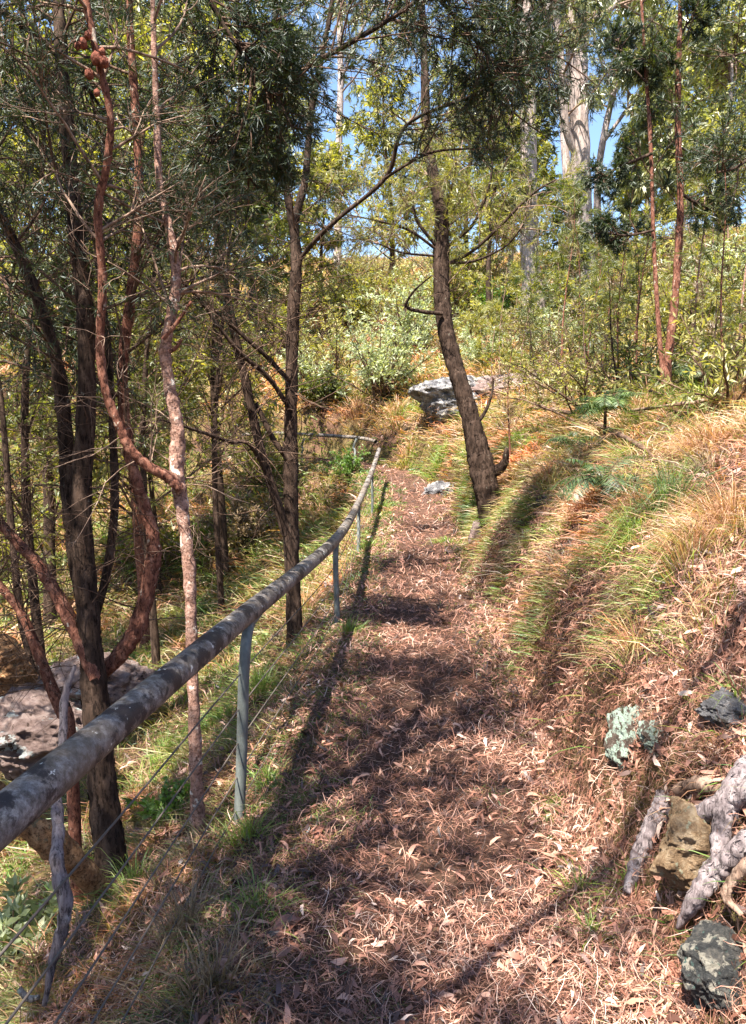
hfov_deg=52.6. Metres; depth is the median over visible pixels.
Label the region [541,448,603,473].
grass tussock
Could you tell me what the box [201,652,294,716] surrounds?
grass tussock
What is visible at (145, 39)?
tree
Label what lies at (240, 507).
shrub
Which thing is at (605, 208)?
sapling
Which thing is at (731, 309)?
sapling
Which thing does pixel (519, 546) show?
grass tussock
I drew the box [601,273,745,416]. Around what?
shrub
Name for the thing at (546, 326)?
shrub
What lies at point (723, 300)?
shrub
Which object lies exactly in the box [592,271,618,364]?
sapling
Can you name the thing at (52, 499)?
tree
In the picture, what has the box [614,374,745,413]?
fallen branch
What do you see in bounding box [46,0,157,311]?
tree
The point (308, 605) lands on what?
grass tussock
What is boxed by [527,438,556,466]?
grass tussock
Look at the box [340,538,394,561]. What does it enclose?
grass tussock
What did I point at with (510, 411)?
sapling
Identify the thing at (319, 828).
fallen leaf
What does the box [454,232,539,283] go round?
shrub
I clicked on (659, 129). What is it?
tree
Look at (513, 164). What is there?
tree
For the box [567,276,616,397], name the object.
sapling
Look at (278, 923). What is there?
bark strip
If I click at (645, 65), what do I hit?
tree
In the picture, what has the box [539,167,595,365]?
sapling
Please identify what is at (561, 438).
fern
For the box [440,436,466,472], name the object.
grass tussock
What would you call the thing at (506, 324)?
shrub
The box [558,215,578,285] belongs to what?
sapling
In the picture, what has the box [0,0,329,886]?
tree
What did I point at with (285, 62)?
overhanging branch
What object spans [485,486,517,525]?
grass tussock
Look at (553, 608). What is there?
grass tussock
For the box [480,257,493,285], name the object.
sapling
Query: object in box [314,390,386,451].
grass tussock
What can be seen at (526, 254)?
gum tree
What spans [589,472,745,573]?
grass tussock
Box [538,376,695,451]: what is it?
grass tussock
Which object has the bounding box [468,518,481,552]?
rock
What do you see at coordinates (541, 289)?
shrub
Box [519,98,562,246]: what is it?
tree
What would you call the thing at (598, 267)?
sapling
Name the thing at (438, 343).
shrub
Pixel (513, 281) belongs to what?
sapling
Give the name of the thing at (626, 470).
grass tussock
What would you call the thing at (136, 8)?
tree
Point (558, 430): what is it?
grass tussock
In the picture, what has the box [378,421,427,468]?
grass tussock
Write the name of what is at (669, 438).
grass tussock
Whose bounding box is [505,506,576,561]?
grass tussock
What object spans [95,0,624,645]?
tree
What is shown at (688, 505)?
grass tussock
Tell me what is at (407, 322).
shrub
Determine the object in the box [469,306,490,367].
sapling
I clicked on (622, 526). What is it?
grass tussock
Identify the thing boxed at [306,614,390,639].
grass tussock
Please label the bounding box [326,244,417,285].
shrub
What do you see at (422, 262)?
shrub
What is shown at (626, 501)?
grass tussock
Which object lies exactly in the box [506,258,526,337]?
sapling
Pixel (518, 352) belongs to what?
sapling
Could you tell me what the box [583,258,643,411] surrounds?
sapling
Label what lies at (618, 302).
sapling
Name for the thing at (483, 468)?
tree
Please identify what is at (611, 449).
grass tussock
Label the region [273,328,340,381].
shrub
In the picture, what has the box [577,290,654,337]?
shrub
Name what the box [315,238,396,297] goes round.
shrub
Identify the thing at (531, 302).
sapling
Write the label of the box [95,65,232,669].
tree
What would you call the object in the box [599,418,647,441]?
grass tussock
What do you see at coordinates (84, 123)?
tree
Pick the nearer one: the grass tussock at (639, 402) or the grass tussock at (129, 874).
the grass tussock at (129, 874)
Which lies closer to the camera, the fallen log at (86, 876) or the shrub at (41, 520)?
the fallen log at (86, 876)
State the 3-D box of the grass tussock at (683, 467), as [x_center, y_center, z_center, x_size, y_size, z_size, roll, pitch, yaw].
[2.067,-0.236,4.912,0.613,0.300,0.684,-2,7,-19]
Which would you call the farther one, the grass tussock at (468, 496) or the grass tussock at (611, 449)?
the grass tussock at (468, 496)
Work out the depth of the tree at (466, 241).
26.71 m
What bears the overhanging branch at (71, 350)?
attached to the tree at (82, 622)
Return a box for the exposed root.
[623,754,745,930]
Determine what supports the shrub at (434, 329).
on the ground at (340, 445)
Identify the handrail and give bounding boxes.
[0,447,380,1023]
[242,432,377,458]
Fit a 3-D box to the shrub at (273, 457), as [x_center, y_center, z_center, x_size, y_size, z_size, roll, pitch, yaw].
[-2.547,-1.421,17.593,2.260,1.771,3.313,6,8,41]
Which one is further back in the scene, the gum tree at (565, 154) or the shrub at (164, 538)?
the gum tree at (565, 154)
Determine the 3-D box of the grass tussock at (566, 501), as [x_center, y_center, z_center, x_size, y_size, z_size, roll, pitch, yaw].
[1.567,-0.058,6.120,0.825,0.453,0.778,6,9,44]
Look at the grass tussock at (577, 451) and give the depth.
7.45 m
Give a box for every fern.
[541,430,600,456]
[551,455,648,502]
[564,388,642,440]
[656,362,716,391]
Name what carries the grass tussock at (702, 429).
on the ground at (340, 445)
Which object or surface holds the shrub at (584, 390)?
on the ground at (340, 445)
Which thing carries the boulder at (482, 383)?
on the ground at (340, 445)
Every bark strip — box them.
[270,914,302,944]
[663,952,685,999]
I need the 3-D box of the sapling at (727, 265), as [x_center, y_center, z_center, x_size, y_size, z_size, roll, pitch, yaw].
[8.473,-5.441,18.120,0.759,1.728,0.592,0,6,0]
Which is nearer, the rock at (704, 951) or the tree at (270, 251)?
the rock at (704, 951)
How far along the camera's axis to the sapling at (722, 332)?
6.69 m
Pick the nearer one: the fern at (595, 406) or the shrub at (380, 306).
the fern at (595, 406)
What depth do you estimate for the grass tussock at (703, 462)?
4.41 m
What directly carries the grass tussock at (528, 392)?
on the ground at (340, 445)
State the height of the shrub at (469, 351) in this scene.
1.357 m
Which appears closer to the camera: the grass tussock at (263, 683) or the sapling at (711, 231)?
the grass tussock at (263, 683)
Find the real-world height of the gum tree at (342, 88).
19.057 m
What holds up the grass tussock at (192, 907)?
on the ground at (340, 445)
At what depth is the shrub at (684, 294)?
13.86 m
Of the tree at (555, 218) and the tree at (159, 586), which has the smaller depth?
the tree at (159, 586)
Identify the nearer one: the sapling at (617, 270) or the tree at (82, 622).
the tree at (82, 622)
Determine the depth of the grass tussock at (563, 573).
4.82 m
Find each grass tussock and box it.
[0,937,103,1023]
[23,878,85,932]
[38,838,179,945]
[67,892,321,1023]
[71,847,296,1023]
[120,726,188,790]
[153,860,323,965]
[166,800,304,903]
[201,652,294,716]
[216,753,299,815]
[275,584,329,621]
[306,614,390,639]
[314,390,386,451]
[315,793,380,845]
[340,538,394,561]
[358,391,419,435]
[360,499,402,518]
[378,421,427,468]
[403,429,461,481]
[414,536,464,546]
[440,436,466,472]
[444,396,528,444]
[454,525,545,585]
[458,486,475,507]
[460,383,554,437]
[464,543,489,579]
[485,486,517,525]
[485,497,516,523]
[486,453,599,516]
[493,424,535,441]
[501,420,526,432]
[502,498,546,536]
[502,595,664,760]
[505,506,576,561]
[508,540,581,586]
[511,433,542,448]
[511,439,605,486]
[511,587,568,649]
[512,458,535,474]
[513,856,621,907]
[515,534,598,614]
[519,454,556,478]
[521,485,592,530]
[526,467,582,506]
[527,419,577,441]
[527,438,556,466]
[532,412,556,422]
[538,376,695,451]
[539,477,663,530]
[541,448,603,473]
[545,892,628,962]
[546,560,649,633]
[546,791,575,811]
[549,491,686,599]
[554,496,667,574]
[558,413,602,429]
[561,437,597,455]
[563,845,649,906]
[567,444,653,480]
[569,459,741,549]
[570,502,745,654]
[576,968,620,1005]
[577,435,651,464]
[584,432,643,461]
[588,459,657,496]
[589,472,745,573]
[590,368,745,448]
[594,540,745,677]
[595,402,745,471]
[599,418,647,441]
[614,481,745,562]
[619,618,677,645]
[636,442,744,495]
[640,433,707,464]
[641,425,704,453]
[642,484,730,541]
[642,712,739,820]
[647,375,745,432]
[648,662,744,745]
[651,453,706,482]
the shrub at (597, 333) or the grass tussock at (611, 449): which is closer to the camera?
the grass tussock at (611, 449)
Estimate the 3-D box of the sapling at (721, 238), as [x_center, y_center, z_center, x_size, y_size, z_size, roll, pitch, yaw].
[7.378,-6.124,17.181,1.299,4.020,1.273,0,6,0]
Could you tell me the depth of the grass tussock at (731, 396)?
6.71 m
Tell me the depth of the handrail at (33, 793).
2.26 m
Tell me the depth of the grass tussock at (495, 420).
14.29 m
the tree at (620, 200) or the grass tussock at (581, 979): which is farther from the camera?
the tree at (620, 200)
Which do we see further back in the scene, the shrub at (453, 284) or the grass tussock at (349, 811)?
the shrub at (453, 284)
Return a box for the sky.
[0,0,745,260]
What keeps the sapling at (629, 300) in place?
on the ground at (340, 445)
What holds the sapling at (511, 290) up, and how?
on the ground at (340, 445)
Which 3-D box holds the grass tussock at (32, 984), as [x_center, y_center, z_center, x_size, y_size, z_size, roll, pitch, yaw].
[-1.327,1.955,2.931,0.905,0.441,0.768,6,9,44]
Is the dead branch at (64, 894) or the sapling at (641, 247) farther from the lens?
the sapling at (641, 247)
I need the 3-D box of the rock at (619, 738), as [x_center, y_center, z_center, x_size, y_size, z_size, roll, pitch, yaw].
[1.022,0.917,3.013,0.178,0.301,0.156,0,6,0]
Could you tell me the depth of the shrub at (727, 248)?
15.26 m
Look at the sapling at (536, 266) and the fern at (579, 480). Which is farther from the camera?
the sapling at (536, 266)
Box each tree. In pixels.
[0,0,43,375]
[0,0,177,398]
[0,0,289,840]
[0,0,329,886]
[0,1,164,629]
[0,1,276,649]
[0,14,122,652]
[0,27,73,620]
[0,30,109,282]
[0,347,158,832]
[0,500,141,918]
[40,54,132,252]
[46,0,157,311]
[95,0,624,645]
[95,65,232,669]
[97,0,246,360]
[97,267,169,595]
[118,0,363,578]
[165,90,278,617]
[170,0,250,240]
[176,0,315,323]
[208,2,328,334]
[284,0,431,275]
[296,136,355,292]
[313,0,586,530]
[327,34,432,297]
[397,42,479,232]
[402,1,519,303]
[446,32,553,318]
[463,54,549,275]
[471,0,696,282]
[480,0,623,314]
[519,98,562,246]
[524,168,598,297]
[548,0,708,231]
[548,15,608,238]
[574,0,745,404]
[606,118,659,236]
[607,0,718,250]
[609,103,675,224]
[632,0,745,245]
[648,9,730,229]
[665,1,745,265]
[684,22,745,218]
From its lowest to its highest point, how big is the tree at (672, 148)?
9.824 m
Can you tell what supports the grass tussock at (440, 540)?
on the ground at (340, 445)
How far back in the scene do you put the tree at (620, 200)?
38.42 m
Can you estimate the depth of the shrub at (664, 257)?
24.38 m
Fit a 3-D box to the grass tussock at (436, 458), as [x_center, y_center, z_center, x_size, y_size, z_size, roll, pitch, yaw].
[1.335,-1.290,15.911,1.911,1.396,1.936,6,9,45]
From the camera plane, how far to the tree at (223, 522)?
14.71 m
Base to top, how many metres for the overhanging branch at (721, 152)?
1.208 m
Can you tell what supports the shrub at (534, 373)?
on the ground at (340, 445)
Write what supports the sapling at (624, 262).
on the ground at (340, 445)
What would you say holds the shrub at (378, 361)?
on the ground at (340, 445)
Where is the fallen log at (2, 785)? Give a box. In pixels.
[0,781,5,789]
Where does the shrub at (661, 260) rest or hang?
on the ground at (340, 445)
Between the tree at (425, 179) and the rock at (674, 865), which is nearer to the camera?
the rock at (674, 865)
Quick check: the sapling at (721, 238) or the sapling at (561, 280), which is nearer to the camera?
the sapling at (721, 238)
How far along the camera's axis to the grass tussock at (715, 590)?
2.91 m
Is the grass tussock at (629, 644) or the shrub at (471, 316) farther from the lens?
the shrub at (471, 316)
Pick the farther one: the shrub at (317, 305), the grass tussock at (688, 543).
the shrub at (317, 305)
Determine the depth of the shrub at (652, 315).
17.18 m
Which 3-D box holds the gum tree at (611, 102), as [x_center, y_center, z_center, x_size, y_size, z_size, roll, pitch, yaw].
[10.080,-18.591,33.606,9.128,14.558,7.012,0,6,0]
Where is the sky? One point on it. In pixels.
(595, 129)
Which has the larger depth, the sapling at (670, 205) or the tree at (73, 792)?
the sapling at (670, 205)
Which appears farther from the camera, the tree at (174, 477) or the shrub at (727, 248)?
the shrub at (727, 248)
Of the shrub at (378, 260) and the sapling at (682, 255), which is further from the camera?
the shrub at (378, 260)
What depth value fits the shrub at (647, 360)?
8.57 m
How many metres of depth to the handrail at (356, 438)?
17.42 m
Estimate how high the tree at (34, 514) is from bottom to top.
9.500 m
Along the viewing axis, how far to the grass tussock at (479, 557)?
8.29 m
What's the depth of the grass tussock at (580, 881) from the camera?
2.72 m
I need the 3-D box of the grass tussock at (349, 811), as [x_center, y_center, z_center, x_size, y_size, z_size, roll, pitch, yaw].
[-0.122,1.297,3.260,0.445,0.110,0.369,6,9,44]
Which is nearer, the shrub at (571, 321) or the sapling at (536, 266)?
the sapling at (536, 266)
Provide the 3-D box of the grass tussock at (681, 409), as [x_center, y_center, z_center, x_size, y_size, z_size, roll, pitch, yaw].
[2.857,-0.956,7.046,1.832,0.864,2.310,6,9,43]
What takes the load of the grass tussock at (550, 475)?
on the ground at (340, 445)
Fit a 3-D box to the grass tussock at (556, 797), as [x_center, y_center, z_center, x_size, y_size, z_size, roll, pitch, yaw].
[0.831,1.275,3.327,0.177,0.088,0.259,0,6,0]
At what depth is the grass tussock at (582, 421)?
9.19 m
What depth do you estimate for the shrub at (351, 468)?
16.57 m
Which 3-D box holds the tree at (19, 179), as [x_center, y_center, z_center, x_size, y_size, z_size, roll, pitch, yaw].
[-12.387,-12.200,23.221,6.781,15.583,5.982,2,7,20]
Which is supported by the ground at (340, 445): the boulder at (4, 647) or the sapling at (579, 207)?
the sapling at (579, 207)
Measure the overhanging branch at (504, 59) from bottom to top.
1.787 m
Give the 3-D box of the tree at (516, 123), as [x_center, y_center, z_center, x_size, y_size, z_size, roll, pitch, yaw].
[5.748,-14.695,32.697,4.068,9.763,3.940,0,6,0]
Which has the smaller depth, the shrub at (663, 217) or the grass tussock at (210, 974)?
the grass tussock at (210, 974)
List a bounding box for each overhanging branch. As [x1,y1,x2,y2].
[0,0,200,179]
[0,214,157,408]
[8,128,211,298]
[134,0,371,203]
[147,55,306,255]
[356,0,599,163]
[443,0,620,173]
[668,88,745,223]
[682,0,745,106]
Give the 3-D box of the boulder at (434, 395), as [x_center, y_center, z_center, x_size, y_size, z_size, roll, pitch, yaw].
[1.966,-2.450,17.245,1.954,1.287,1.900,3,7,28]
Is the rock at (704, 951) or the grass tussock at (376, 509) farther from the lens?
the grass tussock at (376, 509)
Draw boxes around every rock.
[422,481,453,495]
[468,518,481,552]
[604,705,641,771]
[636,719,665,757]
[649,796,711,891]
[676,918,745,1013]
[694,685,745,732]
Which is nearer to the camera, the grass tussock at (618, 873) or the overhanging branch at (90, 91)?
the grass tussock at (618, 873)
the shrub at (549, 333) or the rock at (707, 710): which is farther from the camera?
the shrub at (549, 333)
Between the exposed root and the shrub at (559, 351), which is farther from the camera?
the shrub at (559, 351)
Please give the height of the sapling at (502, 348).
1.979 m
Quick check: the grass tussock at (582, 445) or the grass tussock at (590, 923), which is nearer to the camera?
the grass tussock at (590, 923)
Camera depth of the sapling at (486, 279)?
20.88 m
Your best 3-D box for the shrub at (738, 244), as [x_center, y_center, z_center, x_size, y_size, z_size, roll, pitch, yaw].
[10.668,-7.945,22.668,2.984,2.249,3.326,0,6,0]
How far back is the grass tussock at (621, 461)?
5.77 m
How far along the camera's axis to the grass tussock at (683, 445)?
5.42 m
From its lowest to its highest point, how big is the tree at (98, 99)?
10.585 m
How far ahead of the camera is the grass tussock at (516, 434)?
11.77 m
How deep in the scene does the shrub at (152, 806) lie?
4.52 m
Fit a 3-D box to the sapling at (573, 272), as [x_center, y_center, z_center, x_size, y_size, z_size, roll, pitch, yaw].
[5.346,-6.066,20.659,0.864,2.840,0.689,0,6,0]
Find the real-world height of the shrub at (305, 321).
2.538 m
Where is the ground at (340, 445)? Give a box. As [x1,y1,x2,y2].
[0,227,745,1023]
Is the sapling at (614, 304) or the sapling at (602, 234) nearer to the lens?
the sapling at (614, 304)
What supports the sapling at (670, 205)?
on the ground at (340, 445)
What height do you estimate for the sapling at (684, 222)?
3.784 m
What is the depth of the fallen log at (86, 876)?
3.19 m
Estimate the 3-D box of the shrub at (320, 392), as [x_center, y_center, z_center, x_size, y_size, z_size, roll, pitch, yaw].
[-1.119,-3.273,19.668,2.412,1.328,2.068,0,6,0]
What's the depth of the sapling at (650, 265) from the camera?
17.13 m
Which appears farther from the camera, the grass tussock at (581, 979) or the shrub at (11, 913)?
the shrub at (11, 913)
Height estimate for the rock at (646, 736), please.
0.145 m
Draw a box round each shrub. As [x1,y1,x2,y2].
[0,492,96,573]
[0,873,80,970]
[100,502,214,573]
[122,776,189,828]
[193,485,275,551]
[195,412,319,485]
[222,275,331,358]
[241,256,369,317]
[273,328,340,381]
[283,290,403,372]
[298,304,442,401]
[298,362,374,411]
[302,246,427,332]
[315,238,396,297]
[321,444,370,476]
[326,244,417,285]
[338,259,425,330]
[356,265,466,355]
[372,256,471,307]
[395,225,453,278]
[395,240,504,317]
[410,323,436,339]
[432,296,506,342]
[432,329,474,353]
[450,301,498,335]
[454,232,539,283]
[456,322,524,366]
[468,276,521,312]
[482,307,541,337]
[483,291,692,421]
[500,291,572,346]
[501,295,598,360]
[508,299,577,355]
[517,267,597,321]
[522,343,620,408]
[525,297,664,382]
[541,245,618,292]
[549,213,613,263]
[551,248,661,325]
[551,304,599,342]
[565,311,640,357]
[568,273,665,337]
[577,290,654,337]
[580,316,701,413]
[581,203,702,291]
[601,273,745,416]
[611,294,689,337]
[618,243,734,326]
[623,251,745,351]
[642,223,745,292]
[648,201,713,271]
[658,223,745,306]
[664,317,742,365]
[679,309,745,382]
[684,278,745,332]
[685,208,745,271]
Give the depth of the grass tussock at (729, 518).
3.36 m
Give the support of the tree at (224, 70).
on the ground at (340, 445)
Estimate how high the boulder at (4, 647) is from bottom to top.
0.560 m
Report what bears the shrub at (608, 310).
on the ground at (340, 445)
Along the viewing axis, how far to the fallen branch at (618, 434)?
7.01 m
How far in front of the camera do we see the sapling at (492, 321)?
16.32 m
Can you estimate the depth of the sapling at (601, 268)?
12.38 m
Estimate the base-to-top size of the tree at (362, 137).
10.233 m
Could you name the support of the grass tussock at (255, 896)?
on the ground at (340, 445)
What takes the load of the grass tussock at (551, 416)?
on the ground at (340, 445)
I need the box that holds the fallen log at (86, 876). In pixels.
[19,817,111,902]
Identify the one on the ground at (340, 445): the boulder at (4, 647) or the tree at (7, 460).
the tree at (7, 460)
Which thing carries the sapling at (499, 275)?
on the ground at (340, 445)
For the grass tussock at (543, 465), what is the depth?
8.55 m
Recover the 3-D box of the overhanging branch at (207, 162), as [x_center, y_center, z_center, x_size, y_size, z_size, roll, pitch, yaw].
[-0.961,-2.279,5.065,1.100,1.253,1.075,0,6,0]
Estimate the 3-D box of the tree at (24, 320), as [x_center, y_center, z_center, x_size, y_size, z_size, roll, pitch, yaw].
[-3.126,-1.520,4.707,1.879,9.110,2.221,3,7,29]
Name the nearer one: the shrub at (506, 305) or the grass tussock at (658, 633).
the grass tussock at (658, 633)
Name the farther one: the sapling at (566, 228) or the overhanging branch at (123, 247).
the sapling at (566, 228)
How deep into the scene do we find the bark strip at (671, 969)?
2.22 m
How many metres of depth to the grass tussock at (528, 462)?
9.94 m
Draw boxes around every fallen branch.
[526,394,678,463]
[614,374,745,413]
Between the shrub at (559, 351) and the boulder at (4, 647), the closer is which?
the boulder at (4, 647)
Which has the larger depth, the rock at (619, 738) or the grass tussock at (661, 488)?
the grass tussock at (661, 488)
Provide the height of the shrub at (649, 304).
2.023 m
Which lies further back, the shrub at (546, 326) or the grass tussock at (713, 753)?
the shrub at (546, 326)
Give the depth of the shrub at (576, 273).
26.63 m
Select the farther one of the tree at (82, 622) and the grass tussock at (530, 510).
the grass tussock at (530, 510)
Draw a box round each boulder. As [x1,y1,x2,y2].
[0,635,37,695]
[0,676,82,780]
[50,652,155,709]
[408,375,485,424]
[471,373,549,399]
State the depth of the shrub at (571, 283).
19.52 m
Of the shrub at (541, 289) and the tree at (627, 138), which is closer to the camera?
the shrub at (541, 289)
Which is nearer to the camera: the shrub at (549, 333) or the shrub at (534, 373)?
the shrub at (534, 373)
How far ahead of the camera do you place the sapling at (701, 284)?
9.67 m
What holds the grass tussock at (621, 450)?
on the ground at (340, 445)
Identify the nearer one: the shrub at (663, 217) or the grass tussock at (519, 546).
the grass tussock at (519, 546)
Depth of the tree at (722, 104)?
41.20 m
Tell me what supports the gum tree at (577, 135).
on the ground at (340, 445)
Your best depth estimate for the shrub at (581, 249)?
30.46 m
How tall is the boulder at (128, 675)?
0.778 m
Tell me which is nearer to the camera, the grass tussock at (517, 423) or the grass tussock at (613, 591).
the grass tussock at (613, 591)
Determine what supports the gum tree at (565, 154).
on the ground at (340, 445)
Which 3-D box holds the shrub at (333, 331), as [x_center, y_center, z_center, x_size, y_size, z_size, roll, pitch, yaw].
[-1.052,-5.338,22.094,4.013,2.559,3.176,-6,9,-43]
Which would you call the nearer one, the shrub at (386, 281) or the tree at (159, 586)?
the tree at (159, 586)
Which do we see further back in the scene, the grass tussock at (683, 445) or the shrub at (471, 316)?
the shrub at (471, 316)
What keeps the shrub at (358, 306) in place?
on the ground at (340, 445)
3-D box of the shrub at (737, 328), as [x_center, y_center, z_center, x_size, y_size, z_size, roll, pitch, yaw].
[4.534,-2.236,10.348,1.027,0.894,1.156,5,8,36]
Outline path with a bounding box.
[15,438,581,1023]
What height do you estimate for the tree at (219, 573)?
9.127 m
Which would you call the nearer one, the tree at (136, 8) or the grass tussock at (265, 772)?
the grass tussock at (265, 772)
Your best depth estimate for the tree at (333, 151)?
31.28 m
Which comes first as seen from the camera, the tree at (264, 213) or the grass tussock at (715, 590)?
the grass tussock at (715, 590)
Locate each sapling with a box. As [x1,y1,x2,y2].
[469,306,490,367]
[474,297,509,392]
[477,259,526,372]
[478,271,501,336]
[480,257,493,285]
[486,318,536,456]
[492,236,517,318]
[493,298,514,359]
[504,262,521,308]
[505,271,543,408]
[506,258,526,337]
[513,247,553,364]
[515,286,546,389]
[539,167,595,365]
[545,252,572,331]
[549,200,608,356]
[557,241,579,316]
[558,207,593,286]
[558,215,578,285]
[564,238,623,394]
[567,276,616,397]
[571,253,647,382]
[578,216,617,339]
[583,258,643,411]
[585,148,649,379]
[586,235,616,308]
[589,199,611,284]
[590,198,631,361]
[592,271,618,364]
[600,210,636,284]
[604,283,631,329]
[609,250,631,284]
[619,172,676,370]
[620,207,651,357]
[633,209,666,318]
[648,121,727,384]
[651,250,674,338]
[667,216,691,295]
[669,174,701,283]
[669,179,716,304]
[672,167,745,396]
[682,160,725,291]
[683,232,717,326]
[686,252,717,359]
[697,100,745,348]
[701,180,739,299]
[708,139,745,288]
[720,252,740,283]
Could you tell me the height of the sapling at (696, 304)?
3.178 m
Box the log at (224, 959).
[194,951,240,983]
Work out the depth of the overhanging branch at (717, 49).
7.12 m
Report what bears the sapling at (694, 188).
on the ground at (340, 445)
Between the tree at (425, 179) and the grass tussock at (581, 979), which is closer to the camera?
the grass tussock at (581, 979)
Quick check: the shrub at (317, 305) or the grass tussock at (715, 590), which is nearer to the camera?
the grass tussock at (715, 590)
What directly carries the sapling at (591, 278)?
on the ground at (340, 445)
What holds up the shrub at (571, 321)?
on the ground at (340, 445)
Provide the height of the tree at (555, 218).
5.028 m
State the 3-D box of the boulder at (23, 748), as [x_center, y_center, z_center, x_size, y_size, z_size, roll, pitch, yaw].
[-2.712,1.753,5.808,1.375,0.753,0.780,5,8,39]
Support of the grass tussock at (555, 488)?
on the ground at (340, 445)
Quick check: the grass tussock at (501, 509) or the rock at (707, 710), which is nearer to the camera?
the rock at (707, 710)
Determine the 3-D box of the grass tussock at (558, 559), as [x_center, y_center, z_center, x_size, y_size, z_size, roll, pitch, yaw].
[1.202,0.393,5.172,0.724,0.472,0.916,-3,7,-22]
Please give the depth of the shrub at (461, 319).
24.17 m
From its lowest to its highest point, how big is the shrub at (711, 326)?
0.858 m
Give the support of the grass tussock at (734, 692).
on the ground at (340, 445)
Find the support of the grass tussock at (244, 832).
on the ground at (340, 445)
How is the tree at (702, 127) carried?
on the ground at (340, 445)
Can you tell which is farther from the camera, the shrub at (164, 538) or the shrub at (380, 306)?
the shrub at (380, 306)
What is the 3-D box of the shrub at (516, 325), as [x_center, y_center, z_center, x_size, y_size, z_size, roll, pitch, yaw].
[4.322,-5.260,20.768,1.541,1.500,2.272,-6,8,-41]
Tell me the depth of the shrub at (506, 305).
26.21 m
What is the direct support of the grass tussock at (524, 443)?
on the ground at (340, 445)
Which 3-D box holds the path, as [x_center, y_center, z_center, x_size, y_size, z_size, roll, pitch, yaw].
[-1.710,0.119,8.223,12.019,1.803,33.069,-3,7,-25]
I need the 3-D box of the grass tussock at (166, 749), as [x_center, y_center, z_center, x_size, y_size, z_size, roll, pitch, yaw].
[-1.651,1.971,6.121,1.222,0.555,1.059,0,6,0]
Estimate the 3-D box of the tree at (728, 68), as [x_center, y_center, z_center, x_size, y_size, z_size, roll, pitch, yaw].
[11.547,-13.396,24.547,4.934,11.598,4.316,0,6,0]
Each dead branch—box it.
[17,986,39,1002]
[42,665,76,1006]
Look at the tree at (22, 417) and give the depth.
7.34 m
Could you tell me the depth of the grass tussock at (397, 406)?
18.51 m
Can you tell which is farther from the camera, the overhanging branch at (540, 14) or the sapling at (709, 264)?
the sapling at (709, 264)
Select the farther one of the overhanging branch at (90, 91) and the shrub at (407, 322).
the shrub at (407, 322)
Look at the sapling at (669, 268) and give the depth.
15.99 m
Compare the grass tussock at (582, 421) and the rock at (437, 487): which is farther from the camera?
the rock at (437, 487)
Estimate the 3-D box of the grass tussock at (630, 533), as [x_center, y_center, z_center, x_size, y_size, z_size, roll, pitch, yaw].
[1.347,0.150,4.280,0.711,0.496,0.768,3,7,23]
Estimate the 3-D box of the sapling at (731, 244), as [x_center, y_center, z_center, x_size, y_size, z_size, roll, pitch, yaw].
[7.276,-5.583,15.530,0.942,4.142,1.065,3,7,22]
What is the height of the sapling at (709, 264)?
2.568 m
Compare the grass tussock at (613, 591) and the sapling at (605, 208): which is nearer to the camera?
the grass tussock at (613, 591)
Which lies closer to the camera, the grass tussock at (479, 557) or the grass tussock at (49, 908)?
the grass tussock at (49, 908)
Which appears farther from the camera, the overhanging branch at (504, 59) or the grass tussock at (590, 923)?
the overhanging branch at (504, 59)
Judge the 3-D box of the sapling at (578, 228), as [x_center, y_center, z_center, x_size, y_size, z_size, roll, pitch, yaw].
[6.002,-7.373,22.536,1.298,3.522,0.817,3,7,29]
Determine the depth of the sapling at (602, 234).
20.11 m
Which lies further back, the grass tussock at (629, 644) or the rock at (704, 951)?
the grass tussock at (629, 644)

